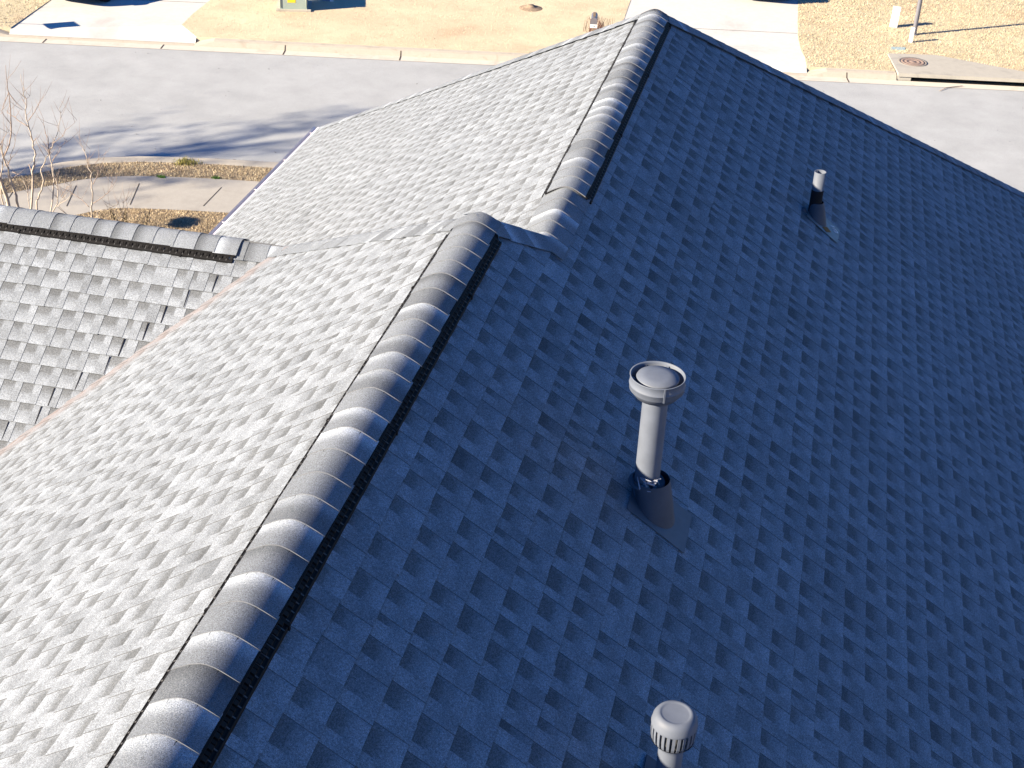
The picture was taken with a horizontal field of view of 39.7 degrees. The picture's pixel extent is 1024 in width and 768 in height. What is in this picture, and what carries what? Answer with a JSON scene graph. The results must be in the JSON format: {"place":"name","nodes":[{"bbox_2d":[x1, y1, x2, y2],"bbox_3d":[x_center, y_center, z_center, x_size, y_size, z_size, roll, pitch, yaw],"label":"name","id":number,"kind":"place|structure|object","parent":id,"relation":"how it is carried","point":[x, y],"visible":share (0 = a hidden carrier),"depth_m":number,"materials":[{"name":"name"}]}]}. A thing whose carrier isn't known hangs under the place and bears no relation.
{"place":"outdoors","nodes":[
{"label":"outdoors","id":0,"kind":"place"},
{"bbox_2d":[0,0,49,31],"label":"lawn","id":1,"kind":"structure","parent":0,"point":[27,12],"depth_m":38.20,"materials":[{"name":"beige plant"}]},
{"bbox_2d":[9,0,209,42],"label":"driveway","id":2,"kind":"structure","parent":0,"point":[152,20],"depth_m":37.83,"materials":[{"name":"concrete"}]},
{"bbox_2d":[0,176,259,214],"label":"sidewalk","id":3,"kind":"structure","parent":0,"point":[178,193],"depth_m":28.25,"materials":[{"name":"concrete"}]},
{"bbox_2d":[0,161,272,194],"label":"verge","id":4,"kind":"structure","parent":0,"point":[234,171],"depth_m":29.25,"materials":[{"name":"brown plant"}]},
{"bbox_2d":[173,156,202,166],"bbox_3d":[-6.857,-4.679,29.724,0.740,0.082,0.495,19,35,25],"label":"grass clump","id":5,"kind":"object","parent":4,"relation":"on","point":[183,161],"visible":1,"depth_m":29.71,"materials":[{"name":"plant"}]},
{"bbox_2d":[78,208,227,233],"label":"lawn","id":6,"kind":"structure","parent":0,"point":[195,220],"depth_m":27.39,"materials":[{"name":"brown plant"}]},
{"bbox_2d":[0,61,76,211],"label":"bare tree","id":7,"kind":"object","parent":6,"relation":"on","point":[4,190],"visible":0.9,"depth_m":23.15,"materials":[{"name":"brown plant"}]},
{"bbox_2d":[56,126,134,220],"bbox_3d":[-7.524,-3.480,25.449,1.455,2.427,0.942,-14,35,-26],"label":"bare tree","id":8,"kind":"object","parent":6,"relation":"on","point":[88,166],"visible":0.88,"depth_m":25.29,"materials":[{"name":"beige plant"}]},
{"bbox_2d":[0,9,1023,767],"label":"roof","id":9,"kind":"structure","parent":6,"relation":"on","point":[642,389],"depth_m":7.12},
{"bbox_2d":[182,0,630,52],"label":"lawn","id":10,"kind":"structure","parent":0,"point":[362,26],"depth_m":38.64,"materials":[{"name":"beige plant"}]},
{"bbox_2d":[276,0,311,11],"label":"utility box","id":11,"kind":"object","parent":10,"relation":"on","point":[294,5],"visible":1,"depth_m":39.11,"materials":[{"name":"grey paint"}]},
{"bbox_2d":[519,4,542,11],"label":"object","id":12,"kind":"object","parent":10,"relation":"on","point":[531,7],"visible":1,"depth_m":40.18,"materials":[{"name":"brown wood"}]},
{"bbox_2d":[590,12,597,30],"bbox_3d":[2.203,-9.617,38.114,0.195,0.800,0.551,5,31,4],"label":"mailbox","id":13,"kind":"object","parent":10,"relation":"on","point":[593,21],"visible":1,"depth_m":37.83,"materials":[{"name":"grey metal"}]},
{"bbox_2d":[590,17,596,24],"bbox_3d":[2.184,-9.672,37.786,0.187,0.196,0.013,4,31,3],"label":"door","id":14,"kind":"structure","parent":13,"relation":"in","point":[593,21],"depth_m":37.78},
{"bbox_2d":[583,17,613,31],"bbox_3d":[2.419,-9.747,38.523,1.017,0.418,0.743,9,32,10],"label":"dry plant","id":15,"kind":"object","parent":10,"relation":"on","point":[599,25],"visible":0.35,"depth_m":38.55,"materials":[{"name":"brown plant"}]},
{"bbox_2d":[0,41,1023,191],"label":"road","id":16,"kind":"structure","parent":0,"point":[124,101],"depth_m":33.81,"materials":[{"name":"grey asphalt"}]},
{"bbox_2d":[2,156,278,178],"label":"curb","id":17,"kind":"structure","parent":16,"relation":"on","point":[161,159],"depth_m":29.78,"materials":[{"name":"concrete"}]},
{"bbox_2d":[0,37,1023,90],"bbox_3d":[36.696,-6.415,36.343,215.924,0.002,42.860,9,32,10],"label":"curb","id":18,"kind":"structure","parent":16,"relation":"on","point":[437,60],"depth_m":36.55,"materials":[{"name":"concrete"}]},
{"bbox_2d":[0,29,896,79],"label":"curb","id":19,"kind":"structure","parent":18,"relation":"on","point":[454,54],"depth_m":36.73,"materials":[{"name":"concrete"}]},
{"bbox_2d":[42,39,848,81],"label":"curb joints","id":20,"kind":"object","parent":19,"relation":"on","point":[400,56],"visible":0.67,"depth_m":36.65,"materials":[{"name":"grey concrete"}]},
{"bbox_2d":[624,0,806,72],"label":"driveway","id":21,"kind":"structure","parent":0,"point":[770,45],"depth_m":39.94,"materials":[{"name":"concrete"}]},
{"bbox_2d":[153,0,781,32],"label":"driveway joints","id":22,"kind":"object","parent":21,"relation":"on","point":[695,28],"visible":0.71,"depth_m":39.30,"materials":[{"name":"grey concrete"}]},
{"bbox_2d":[798,0,1023,70],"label":"lawn","id":23,"kind":"structure","parent":0,"point":[817,52],"depth_m":39.75,"materials":[{"name":"beige plant"}]},
{"bbox_2d":[889,6,900,27],"bbox_3d":[10.816,-10.336,40.041,0.229,0.626,0.134,9,32,10],"label":"marker post","id":24,"kind":"object","parent":23,"relation":"on","point":[895,17],"visible":1,"depth_m":39.97,"materials":[{"name":"white plastic"}]},
{"bbox_2d":[891,47,904,49],"bbox_3d":[10.464,-9.080,38.437,0.459,0.048,0.226,2,31,-2],"label":"meter lid","id":25,"kind":"object","parent":23,"relation":"on","point":[898,48],"visible":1,"depth_m":38.40,"materials":[{"name":"grey plastic"}]},
{"bbox_2d":[908,27,914,42],"bbox_3d":[10.960,-9.544,38.896,0.114,0.466,0.074,9,32,10],"label":"marker post","id":26,"kind":"object","parent":23,"relation":"on","point":[911,34],"visible":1,"depth_m":38.85,"materials":[{"name":"white plastic"}]},
{"bbox_2d":[913,0,922,35],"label":"street lamp","id":27,"kind":"object","parent":23,"relation":"on","point":[917,15],"visible":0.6,"depth_m":39.29,"materials":[{"name":"white metal"}]},
{"bbox_2d":[888,53,1023,83],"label":"storm drain","id":28,"kind":"object","parent":23,"relation":"on","point":[907,67],"visible":1,"depth_m":36.94,"materials":[{"name":"concrete"}]}
]}

